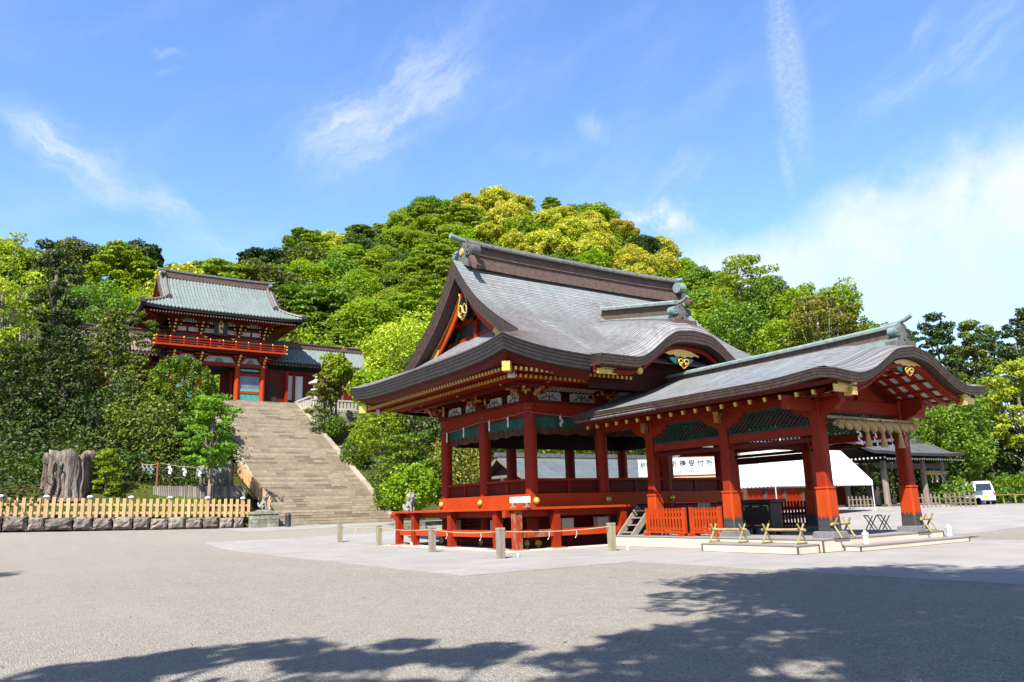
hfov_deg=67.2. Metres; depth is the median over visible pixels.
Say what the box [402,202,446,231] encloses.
hill tree
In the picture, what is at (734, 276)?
broadleaf tree
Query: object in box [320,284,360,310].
hill tree
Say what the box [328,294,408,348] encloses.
hill tree
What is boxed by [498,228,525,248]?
hill tree
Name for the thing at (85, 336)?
evergreen tree
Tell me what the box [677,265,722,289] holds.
hill tree
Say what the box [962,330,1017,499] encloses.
evergreen tree
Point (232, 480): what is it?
pole
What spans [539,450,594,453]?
broadleaf tree
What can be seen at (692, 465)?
framed sign board
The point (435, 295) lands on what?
hill tree
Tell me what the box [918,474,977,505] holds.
shrub
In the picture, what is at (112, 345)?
conifer
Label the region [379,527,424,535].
barrier rope
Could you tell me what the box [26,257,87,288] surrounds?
hill tree
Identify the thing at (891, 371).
worship porch
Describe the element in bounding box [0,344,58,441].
conifer
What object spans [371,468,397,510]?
shrub
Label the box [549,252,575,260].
hill tree
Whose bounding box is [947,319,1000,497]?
conifer
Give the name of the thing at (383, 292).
hill tree
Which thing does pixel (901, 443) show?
straw tassel
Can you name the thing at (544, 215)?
hill tree
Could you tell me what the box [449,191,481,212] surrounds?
hill tree
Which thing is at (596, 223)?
hill tree
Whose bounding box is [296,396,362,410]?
stone balustrade
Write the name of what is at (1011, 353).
conifer
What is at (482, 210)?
hill tree
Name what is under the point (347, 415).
retaining wall
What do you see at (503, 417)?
straw rope
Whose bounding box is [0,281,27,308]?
hill tree
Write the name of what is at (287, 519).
stone bollard
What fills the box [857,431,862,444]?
paper streamer
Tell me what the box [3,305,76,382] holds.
evergreen tree
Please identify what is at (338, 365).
broadleaf tree
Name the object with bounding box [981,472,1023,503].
shrub
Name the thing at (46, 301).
hill tree
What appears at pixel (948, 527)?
white jar
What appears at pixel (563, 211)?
hill tree
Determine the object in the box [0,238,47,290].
hill tree
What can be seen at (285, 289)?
hill tree
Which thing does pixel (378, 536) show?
rope post
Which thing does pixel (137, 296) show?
hill tree
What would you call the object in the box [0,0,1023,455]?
sky
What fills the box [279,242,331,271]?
hill tree
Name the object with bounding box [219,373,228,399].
door leaf
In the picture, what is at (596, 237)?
hill tree
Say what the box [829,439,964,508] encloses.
open-sided pavilion
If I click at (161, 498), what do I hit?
grass
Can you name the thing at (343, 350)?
lamp pole
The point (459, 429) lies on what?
straw rope
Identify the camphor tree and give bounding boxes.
[344,367,398,467]
[357,305,433,457]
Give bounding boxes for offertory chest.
[740,499,785,534]
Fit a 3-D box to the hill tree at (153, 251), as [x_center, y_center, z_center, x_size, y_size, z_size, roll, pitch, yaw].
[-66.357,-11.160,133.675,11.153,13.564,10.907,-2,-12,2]
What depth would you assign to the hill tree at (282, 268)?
150.56 m
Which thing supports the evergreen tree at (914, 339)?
on the ground at (159, 600)
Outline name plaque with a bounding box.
[214,319,227,335]
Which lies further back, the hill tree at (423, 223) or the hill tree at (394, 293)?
the hill tree at (423, 223)
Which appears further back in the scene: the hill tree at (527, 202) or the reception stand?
the hill tree at (527, 202)
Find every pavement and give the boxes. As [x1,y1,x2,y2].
[204,504,1023,576]
[217,520,441,531]
[635,539,1023,584]
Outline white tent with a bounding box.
[738,450,878,511]
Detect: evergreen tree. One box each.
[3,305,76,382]
[21,320,118,387]
[40,400,103,439]
[49,279,137,326]
[59,376,142,451]
[93,390,195,470]
[134,415,219,468]
[377,412,456,503]
[432,428,505,476]
[577,449,641,454]
[631,448,674,455]
[703,297,777,430]
[739,275,792,344]
[744,317,824,437]
[766,281,826,327]
[827,415,876,503]
[831,315,880,503]
[851,322,911,503]
[864,429,949,499]
[910,330,935,502]
[938,374,1003,501]
[956,406,1023,502]
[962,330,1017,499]
[993,426,1023,501]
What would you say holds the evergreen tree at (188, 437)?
on the hill
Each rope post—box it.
[337,523,342,541]
[376,525,381,545]
[428,526,435,551]
[495,527,505,558]
[606,523,616,550]
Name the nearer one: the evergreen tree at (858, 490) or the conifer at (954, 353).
the evergreen tree at (858, 490)
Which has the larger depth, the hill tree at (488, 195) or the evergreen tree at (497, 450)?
the hill tree at (488, 195)
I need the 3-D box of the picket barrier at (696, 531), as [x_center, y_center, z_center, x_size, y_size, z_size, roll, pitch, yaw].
[7.030,6.542,27.987,0.560,1.030,1.500,6,-15,-33]
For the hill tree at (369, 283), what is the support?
on the hill
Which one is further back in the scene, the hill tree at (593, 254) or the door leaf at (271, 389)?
the hill tree at (593, 254)
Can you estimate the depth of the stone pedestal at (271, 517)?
54.56 m
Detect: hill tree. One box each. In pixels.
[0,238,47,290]
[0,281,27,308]
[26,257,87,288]
[27,274,108,317]
[42,236,101,276]
[82,239,157,295]
[105,290,152,311]
[109,238,164,281]
[133,261,204,295]
[154,262,189,273]
[186,260,224,275]
[189,257,252,279]
[222,257,292,287]
[236,247,291,264]
[264,262,286,275]
[271,287,290,309]
[276,282,326,312]
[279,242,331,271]
[280,336,307,343]
[281,226,328,251]
[281,257,330,285]
[287,272,315,287]
[288,286,364,341]
[313,230,344,250]
[317,251,359,286]
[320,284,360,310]
[321,339,339,346]
[324,328,363,347]
[326,249,363,266]
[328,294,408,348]
[332,243,377,266]
[338,268,380,297]
[341,226,376,239]
[343,232,377,251]
[347,224,375,243]
[349,345,377,376]
[357,265,384,279]
[363,349,400,365]
[366,244,401,269]
[372,223,384,241]
[372,287,405,303]
[375,241,396,258]
[377,272,424,292]
[377,293,437,324]
[381,212,409,235]
[381,260,415,274]
[383,224,411,251]
[383,254,406,270]
[384,290,417,313]
[387,206,411,217]
[398,229,431,255]
[400,253,446,282]
[401,274,444,293]
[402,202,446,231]
[406,195,446,215]
[409,214,449,233]
[410,242,454,272]
[411,234,452,258]
[415,284,443,317]
[426,257,451,292]
[435,223,477,239]
[437,203,481,228]
[442,199,451,213]
[444,233,479,253]
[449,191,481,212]
[463,203,486,224]
[473,222,504,242]
[476,185,516,213]
[480,198,531,227]
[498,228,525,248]
[502,214,540,241]
[508,194,535,213]
[514,243,544,254]
[523,228,572,256]
[531,208,562,229]
[540,196,561,209]
[547,227,568,247]
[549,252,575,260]
[553,216,592,242]
[555,205,577,222]
[565,203,587,216]
[565,239,603,256]
[574,248,612,267]
[575,201,621,223]
[575,209,606,224]
[579,230,618,257]
[580,260,605,266]
[583,218,612,235]
[608,218,640,244]
[610,248,661,276]
[615,243,647,256]
[621,234,662,256]
[624,263,657,275]
[649,235,682,259]
[649,249,680,277]
[672,272,703,292]
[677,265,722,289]
[678,257,697,275]
[683,298,697,311]
[685,287,722,316]
[685,297,731,327]
[691,310,713,327]
[719,275,747,302]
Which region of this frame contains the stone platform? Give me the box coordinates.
[616,529,944,552]
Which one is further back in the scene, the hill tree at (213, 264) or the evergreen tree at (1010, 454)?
the hill tree at (213, 264)
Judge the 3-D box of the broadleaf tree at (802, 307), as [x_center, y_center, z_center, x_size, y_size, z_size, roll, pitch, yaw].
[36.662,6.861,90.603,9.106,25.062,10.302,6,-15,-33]
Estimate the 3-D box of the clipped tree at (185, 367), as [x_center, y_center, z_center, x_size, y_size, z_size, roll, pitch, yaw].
[-28.348,5.154,65.846,6.389,8.356,6.312,6,-15,-33]
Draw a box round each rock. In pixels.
[195,465,212,486]
[212,461,227,486]
[225,461,231,485]
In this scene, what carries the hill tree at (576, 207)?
on the hill
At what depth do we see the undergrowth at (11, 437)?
56.85 m
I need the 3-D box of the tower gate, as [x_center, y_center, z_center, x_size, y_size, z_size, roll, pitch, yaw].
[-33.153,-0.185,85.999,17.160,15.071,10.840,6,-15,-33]
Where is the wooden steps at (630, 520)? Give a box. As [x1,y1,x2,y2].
[617,505,645,534]
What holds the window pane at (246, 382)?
in the tower gate
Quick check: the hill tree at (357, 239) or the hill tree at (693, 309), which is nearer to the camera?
the hill tree at (693, 309)
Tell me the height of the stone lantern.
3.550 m
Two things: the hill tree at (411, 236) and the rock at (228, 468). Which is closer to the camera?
the rock at (228, 468)
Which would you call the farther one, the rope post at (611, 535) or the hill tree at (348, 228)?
the hill tree at (348, 228)
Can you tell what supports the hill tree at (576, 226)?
on the hill
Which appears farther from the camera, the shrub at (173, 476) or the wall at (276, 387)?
the wall at (276, 387)
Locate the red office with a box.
[673,437,862,510]
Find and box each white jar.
[861,530,868,543]
[945,524,952,535]
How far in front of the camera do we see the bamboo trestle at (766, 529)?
23.79 m
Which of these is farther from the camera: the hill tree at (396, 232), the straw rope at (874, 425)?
the hill tree at (396, 232)
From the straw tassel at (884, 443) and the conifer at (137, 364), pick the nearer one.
the straw tassel at (884, 443)
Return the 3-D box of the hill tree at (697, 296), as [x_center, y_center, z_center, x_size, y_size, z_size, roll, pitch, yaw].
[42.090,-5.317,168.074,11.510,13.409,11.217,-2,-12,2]
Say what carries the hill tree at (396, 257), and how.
on the hill
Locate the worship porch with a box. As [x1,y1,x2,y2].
[571,314,986,537]
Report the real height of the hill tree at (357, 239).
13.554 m
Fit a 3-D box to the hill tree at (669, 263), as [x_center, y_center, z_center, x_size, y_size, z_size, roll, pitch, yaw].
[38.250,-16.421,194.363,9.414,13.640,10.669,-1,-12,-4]
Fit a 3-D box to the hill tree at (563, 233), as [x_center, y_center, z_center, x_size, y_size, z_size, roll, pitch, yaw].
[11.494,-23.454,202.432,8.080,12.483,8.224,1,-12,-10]
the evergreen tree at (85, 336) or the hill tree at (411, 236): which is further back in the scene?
the hill tree at (411, 236)
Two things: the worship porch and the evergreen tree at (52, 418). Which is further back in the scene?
the evergreen tree at (52, 418)
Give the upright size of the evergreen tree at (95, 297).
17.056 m
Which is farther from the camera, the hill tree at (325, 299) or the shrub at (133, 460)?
the hill tree at (325, 299)
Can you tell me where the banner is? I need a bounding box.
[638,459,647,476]
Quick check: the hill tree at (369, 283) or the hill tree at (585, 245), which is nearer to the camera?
the hill tree at (369, 283)
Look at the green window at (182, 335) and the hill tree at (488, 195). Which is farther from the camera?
the hill tree at (488, 195)
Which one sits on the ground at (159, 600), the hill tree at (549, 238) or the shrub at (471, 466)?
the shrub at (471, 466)
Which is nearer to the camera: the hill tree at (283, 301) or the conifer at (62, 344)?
the conifer at (62, 344)
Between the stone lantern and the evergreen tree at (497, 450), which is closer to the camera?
the evergreen tree at (497, 450)
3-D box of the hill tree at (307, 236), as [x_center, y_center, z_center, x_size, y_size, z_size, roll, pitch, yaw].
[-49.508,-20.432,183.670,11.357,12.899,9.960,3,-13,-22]
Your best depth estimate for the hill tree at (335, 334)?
122.98 m
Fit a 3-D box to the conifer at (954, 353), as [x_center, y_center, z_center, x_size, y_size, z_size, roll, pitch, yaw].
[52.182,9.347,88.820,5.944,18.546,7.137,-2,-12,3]
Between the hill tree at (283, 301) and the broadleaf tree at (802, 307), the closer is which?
the broadleaf tree at (802, 307)
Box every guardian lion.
[257,493,269,510]
[402,492,417,510]
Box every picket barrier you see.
[644,507,687,535]
[688,506,722,535]
[775,501,806,528]
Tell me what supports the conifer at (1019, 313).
on the ground at (159, 600)
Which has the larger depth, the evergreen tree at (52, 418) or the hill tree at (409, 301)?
the hill tree at (409, 301)
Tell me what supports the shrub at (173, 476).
on the hill
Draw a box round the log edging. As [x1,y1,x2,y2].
[153,485,245,498]
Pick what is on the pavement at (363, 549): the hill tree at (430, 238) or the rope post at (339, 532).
the rope post at (339, 532)
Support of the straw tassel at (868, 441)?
hanging from the straw rope at (874, 425)
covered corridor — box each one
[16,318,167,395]
[265,340,365,405]
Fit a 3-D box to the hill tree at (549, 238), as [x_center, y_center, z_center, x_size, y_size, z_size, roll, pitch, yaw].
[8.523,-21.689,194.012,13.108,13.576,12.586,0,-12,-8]
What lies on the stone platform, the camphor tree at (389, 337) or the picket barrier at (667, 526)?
the picket barrier at (667, 526)
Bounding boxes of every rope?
[160,463,231,467]
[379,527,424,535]
[433,529,495,540]
[440,422,478,433]
[479,411,526,422]
[505,526,608,538]
[527,411,570,416]
[827,415,920,432]
[921,470,949,475]
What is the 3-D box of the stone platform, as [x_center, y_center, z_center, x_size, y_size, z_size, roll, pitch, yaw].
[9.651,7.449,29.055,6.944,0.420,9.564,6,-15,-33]
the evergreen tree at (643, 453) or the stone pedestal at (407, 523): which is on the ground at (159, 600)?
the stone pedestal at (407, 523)
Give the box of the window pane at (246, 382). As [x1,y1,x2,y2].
[239,376,258,389]
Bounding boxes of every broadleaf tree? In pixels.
[0,231,47,399]
[314,374,345,436]
[319,352,354,442]
[491,449,550,457]
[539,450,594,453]
[706,254,779,353]
[782,294,868,425]
[805,277,863,503]
[908,395,1000,503]
[980,357,1023,450]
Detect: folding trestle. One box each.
[863,515,877,529]
[876,515,891,529]
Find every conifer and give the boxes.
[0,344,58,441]
[10,407,57,457]
[18,327,98,440]
[54,307,143,423]
[109,356,156,445]
[916,311,969,410]
[943,344,973,481]
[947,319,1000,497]
[993,318,1023,413]
[1010,307,1023,381]
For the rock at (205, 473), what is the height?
3.138 m
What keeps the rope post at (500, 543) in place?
on the pavement at (363, 549)
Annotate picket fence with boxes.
[0,495,250,517]
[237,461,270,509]
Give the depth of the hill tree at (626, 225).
216.09 m
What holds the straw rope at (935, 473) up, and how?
hanging from the open-sided pavilion
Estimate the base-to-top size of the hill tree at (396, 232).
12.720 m
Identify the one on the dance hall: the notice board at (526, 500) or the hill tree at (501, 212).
the notice board at (526, 500)
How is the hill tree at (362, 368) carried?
on the hill
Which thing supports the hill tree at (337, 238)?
on the hill
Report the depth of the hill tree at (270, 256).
157.80 m
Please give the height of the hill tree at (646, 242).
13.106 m
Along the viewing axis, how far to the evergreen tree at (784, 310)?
104.06 m
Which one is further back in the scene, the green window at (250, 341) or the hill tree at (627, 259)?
the hill tree at (627, 259)
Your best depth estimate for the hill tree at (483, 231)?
199.73 m
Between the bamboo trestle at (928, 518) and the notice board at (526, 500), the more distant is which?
the notice board at (526, 500)
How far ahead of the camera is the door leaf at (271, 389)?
86.40 m
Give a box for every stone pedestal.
[248,510,280,527]
[394,518,425,528]
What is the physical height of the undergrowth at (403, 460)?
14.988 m
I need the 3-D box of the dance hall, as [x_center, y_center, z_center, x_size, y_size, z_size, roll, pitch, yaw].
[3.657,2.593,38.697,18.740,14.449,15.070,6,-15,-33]
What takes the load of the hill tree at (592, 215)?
on the hill
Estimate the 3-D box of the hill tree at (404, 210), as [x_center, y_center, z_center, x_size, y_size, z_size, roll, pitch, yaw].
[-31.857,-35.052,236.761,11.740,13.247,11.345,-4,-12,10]
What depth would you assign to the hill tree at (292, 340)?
115.36 m
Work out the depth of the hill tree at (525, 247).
184.88 m
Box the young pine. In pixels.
[303,373,342,432]
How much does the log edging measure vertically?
1.006 m
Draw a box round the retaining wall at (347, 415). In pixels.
[313,409,371,425]
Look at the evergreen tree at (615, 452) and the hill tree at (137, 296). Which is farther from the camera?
the hill tree at (137, 296)
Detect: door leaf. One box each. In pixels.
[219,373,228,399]
[267,384,276,401]
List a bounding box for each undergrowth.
[0,364,252,520]
[1,201,935,502]
[358,416,591,498]
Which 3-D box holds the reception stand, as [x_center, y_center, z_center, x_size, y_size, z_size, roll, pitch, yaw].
[12.002,11.397,55.992,6.282,3.005,0.900,-2,-12,0]
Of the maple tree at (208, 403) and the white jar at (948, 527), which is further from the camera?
the maple tree at (208, 403)
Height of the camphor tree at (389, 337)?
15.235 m
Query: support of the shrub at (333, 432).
on the hill
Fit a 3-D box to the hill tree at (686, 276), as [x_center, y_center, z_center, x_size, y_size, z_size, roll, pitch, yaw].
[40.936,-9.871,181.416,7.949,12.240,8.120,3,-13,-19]
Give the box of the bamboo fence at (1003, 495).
[995,494,1023,503]
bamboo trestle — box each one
[709,523,748,542]
[761,523,807,544]
[830,517,855,538]
[920,513,938,531]
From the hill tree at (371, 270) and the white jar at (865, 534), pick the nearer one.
the white jar at (865, 534)
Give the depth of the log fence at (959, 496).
51.58 m
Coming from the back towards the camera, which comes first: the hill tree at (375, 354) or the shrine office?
the hill tree at (375, 354)
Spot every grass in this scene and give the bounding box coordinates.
[105,495,261,520]
[122,476,250,506]
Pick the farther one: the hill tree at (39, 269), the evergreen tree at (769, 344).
the hill tree at (39, 269)
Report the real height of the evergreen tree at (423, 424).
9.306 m
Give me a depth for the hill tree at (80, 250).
126.30 m
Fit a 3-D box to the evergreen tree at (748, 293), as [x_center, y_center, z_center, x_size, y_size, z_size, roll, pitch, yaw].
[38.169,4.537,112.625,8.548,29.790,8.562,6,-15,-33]
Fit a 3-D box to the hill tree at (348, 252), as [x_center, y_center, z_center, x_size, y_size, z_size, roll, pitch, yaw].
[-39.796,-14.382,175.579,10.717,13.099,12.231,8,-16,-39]
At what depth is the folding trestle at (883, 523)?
36.51 m
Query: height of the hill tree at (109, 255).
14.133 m
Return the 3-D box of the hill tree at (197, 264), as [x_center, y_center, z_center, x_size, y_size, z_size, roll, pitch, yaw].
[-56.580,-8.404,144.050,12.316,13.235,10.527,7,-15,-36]
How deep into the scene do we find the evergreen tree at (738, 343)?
98.30 m
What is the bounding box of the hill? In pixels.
[0,223,1023,531]
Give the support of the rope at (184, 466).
attached to the pole at (157, 473)
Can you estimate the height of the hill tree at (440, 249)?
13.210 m
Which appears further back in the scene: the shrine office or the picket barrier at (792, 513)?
the shrine office
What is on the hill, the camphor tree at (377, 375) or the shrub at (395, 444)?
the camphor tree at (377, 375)
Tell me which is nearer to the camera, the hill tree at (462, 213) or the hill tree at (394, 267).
the hill tree at (394, 267)
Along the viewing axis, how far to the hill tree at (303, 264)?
155.01 m
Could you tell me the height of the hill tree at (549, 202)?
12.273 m
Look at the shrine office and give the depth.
61.55 m
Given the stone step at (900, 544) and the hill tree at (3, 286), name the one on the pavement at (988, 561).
the stone step at (900, 544)
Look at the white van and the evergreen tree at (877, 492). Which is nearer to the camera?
the white van
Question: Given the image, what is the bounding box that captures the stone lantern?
[309,376,319,406]
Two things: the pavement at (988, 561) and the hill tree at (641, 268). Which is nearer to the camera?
the pavement at (988, 561)
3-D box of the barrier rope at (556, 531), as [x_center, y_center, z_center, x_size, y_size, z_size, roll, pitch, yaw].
[1.580,6.617,26.486,4.606,0.366,0.060,6,-14,-31]
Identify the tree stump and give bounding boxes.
[40,448,96,501]
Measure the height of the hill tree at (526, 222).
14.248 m
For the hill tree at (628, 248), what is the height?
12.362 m
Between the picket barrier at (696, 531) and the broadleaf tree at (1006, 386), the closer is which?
the picket barrier at (696, 531)
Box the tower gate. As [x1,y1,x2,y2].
[124,266,306,400]
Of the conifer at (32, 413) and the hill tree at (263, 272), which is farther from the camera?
the hill tree at (263, 272)
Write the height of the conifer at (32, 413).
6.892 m
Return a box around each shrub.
[0,454,42,480]
[87,448,127,494]
[96,311,160,376]
[114,451,156,483]
[131,460,207,486]
[324,415,346,438]
[339,435,373,468]
[347,406,410,498]
[370,431,441,506]
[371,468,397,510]
[378,462,440,510]
[419,438,479,509]
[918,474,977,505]
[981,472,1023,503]
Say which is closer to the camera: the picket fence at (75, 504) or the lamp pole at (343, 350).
the picket fence at (75, 504)
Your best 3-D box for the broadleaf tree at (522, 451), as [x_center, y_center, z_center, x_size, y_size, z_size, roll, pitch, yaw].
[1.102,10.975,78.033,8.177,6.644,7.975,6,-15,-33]
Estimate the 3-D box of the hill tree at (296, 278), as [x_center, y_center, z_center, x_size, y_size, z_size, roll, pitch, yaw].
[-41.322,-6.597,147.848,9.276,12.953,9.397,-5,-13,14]
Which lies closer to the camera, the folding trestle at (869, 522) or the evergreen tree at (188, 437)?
the folding trestle at (869, 522)
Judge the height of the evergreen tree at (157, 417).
8.318 m
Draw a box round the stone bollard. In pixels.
[285,513,290,526]
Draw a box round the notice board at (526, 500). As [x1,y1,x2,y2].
[510,496,531,507]
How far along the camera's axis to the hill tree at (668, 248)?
211.79 m
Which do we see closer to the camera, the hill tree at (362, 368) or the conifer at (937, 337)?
the conifer at (937, 337)
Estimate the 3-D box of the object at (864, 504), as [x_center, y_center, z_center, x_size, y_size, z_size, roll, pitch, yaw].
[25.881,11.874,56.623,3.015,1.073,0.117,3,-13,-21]
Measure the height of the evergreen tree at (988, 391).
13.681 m
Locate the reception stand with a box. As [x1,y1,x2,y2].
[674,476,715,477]
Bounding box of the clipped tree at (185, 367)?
[141,354,218,438]
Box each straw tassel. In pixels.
[865,431,872,446]
[881,432,887,447]
[898,431,905,447]
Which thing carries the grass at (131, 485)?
on the hill
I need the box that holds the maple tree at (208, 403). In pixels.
[174,392,243,511]
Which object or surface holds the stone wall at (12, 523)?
on the ground at (159, 600)
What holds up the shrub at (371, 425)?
on the hill
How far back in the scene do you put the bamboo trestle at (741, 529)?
25.62 m
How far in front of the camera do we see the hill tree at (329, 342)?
112.09 m
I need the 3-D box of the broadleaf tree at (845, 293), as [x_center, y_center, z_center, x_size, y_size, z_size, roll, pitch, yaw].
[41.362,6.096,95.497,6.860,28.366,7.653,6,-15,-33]
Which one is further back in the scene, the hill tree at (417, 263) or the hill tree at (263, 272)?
the hill tree at (417, 263)
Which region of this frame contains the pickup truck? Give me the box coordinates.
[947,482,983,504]
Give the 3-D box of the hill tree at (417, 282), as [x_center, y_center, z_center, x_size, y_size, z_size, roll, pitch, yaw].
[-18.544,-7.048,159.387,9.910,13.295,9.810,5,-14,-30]
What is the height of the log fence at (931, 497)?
1.096 m
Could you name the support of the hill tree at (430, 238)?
on the hill
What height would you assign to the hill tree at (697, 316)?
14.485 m
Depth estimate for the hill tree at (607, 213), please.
230.75 m
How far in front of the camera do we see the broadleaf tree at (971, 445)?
62.31 m
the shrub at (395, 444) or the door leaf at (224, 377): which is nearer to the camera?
the shrub at (395, 444)
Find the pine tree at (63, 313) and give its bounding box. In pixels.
[17,237,90,400]
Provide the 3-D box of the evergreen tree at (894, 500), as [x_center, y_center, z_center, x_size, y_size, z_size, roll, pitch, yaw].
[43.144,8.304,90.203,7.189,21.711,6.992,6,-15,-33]
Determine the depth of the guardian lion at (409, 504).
49.83 m
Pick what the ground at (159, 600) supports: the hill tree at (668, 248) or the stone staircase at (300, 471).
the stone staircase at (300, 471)
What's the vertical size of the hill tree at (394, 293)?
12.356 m
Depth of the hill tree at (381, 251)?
192.91 m
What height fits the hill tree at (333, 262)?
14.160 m
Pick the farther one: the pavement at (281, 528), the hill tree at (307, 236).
the hill tree at (307, 236)
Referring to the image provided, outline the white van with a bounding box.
[967,481,995,504]
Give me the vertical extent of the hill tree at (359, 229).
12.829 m
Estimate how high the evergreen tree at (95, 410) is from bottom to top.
9.408 m
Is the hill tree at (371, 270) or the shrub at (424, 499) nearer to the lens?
the shrub at (424, 499)
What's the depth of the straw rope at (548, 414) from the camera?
32.68 m
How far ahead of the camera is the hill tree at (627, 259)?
182.60 m
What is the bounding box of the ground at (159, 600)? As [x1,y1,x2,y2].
[0,499,1023,681]
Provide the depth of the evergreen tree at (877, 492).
99.31 m
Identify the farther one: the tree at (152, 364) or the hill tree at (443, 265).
the hill tree at (443, 265)
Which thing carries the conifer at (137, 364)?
on the hill
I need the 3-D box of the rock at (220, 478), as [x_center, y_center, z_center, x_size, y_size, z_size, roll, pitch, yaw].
[-22.330,10.351,58.821,1.187,2.839,0.946,6,-15,-33]
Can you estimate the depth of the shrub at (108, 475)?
53.16 m
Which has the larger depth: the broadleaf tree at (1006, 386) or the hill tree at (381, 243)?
the hill tree at (381, 243)
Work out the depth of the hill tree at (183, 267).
123.81 m
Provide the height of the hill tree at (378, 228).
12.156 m
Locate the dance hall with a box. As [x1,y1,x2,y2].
[351,233,751,552]
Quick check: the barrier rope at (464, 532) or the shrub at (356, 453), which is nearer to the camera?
the barrier rope at (464, 532)
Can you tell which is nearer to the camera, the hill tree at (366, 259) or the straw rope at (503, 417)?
the straw rope at (503, 417)
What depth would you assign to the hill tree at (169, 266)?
131.25 m
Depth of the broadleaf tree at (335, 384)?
76.55 m
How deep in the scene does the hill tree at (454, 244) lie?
190.68 m
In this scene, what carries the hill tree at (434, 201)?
on the hill
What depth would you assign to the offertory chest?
27.74 m
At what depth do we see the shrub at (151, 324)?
74.70 m
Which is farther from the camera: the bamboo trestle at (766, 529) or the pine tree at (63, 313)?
the pine tree at (63, 313)
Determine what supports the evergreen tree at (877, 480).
on the ground at (159, 600)
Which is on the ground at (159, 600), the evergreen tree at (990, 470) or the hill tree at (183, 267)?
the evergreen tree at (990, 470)
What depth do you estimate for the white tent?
47.29 m
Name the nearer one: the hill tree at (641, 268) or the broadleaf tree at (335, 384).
the broadleaf tree at (335, 384)
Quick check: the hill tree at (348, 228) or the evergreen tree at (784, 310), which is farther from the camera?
the hill tree at (348, 228)
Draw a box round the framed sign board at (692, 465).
[673,456,714,474]
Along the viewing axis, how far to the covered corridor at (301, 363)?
90.12 m
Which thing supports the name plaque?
attached to the tower gate
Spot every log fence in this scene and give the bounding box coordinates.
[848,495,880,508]
[919,493,940,507]
[944,492,976,506]
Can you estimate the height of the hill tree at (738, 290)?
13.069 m
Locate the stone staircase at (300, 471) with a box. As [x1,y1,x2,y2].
[215,399,393,526]
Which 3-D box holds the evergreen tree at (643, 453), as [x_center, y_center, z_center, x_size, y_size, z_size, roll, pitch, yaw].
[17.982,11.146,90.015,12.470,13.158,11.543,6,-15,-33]
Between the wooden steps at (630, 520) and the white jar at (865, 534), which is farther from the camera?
the wooden steps at (630, 520)
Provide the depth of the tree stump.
51.19 m
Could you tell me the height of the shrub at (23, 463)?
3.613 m
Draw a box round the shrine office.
[479,453,673,506]
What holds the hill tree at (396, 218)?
on the hill
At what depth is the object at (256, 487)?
60.55 m
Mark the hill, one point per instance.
(124, 493)
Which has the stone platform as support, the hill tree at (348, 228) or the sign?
the sign
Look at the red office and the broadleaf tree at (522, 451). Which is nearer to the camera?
the red office
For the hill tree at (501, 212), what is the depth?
211.31 m
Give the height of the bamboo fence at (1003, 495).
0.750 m
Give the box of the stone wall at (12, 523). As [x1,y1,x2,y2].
[0,516,243,530]
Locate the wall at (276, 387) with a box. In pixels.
[264,371,288,401]
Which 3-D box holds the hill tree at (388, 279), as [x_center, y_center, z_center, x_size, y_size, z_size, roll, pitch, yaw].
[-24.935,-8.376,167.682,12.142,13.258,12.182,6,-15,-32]
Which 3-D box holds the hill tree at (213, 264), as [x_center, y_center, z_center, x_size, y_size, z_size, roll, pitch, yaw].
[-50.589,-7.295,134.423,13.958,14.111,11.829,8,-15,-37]
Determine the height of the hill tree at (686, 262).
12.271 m
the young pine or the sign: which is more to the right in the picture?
the sign
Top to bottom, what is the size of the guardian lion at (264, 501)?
1.231 m
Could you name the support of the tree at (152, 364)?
on the terrace
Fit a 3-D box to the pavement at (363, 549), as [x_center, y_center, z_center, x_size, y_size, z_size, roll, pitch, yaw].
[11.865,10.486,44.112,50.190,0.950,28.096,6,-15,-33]
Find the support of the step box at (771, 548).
on the pavement at (988, 561)
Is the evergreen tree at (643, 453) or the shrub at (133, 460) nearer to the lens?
the shrub at (133, 460)
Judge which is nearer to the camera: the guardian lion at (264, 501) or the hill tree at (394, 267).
the guardian lion at (264, 501)
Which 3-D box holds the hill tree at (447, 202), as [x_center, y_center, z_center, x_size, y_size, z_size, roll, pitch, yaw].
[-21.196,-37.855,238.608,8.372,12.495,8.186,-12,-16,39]
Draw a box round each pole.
[155,462,159,486]
[231,463,233,486]
[341,346,346,399]
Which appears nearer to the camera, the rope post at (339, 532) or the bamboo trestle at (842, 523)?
the bamboo trestle at (842, 523)
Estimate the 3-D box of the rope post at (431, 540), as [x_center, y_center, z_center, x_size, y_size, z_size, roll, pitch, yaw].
[-3.154,7.891,30.461,0.236,1.100,0.236,6,-15,-33]
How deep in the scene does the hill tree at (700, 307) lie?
156.66 m
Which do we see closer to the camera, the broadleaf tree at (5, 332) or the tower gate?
the broadleaf tree at (5, 332)
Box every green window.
[176,334,197,342]
[240,340,259,347]
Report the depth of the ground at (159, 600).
11.28 m
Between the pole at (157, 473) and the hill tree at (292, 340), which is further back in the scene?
the hill tree at (292, 340)
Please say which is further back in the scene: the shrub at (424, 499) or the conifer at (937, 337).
the conifer at (937, 337)
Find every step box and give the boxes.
[701,541,820,554]
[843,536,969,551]
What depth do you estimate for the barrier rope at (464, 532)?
28.02 m

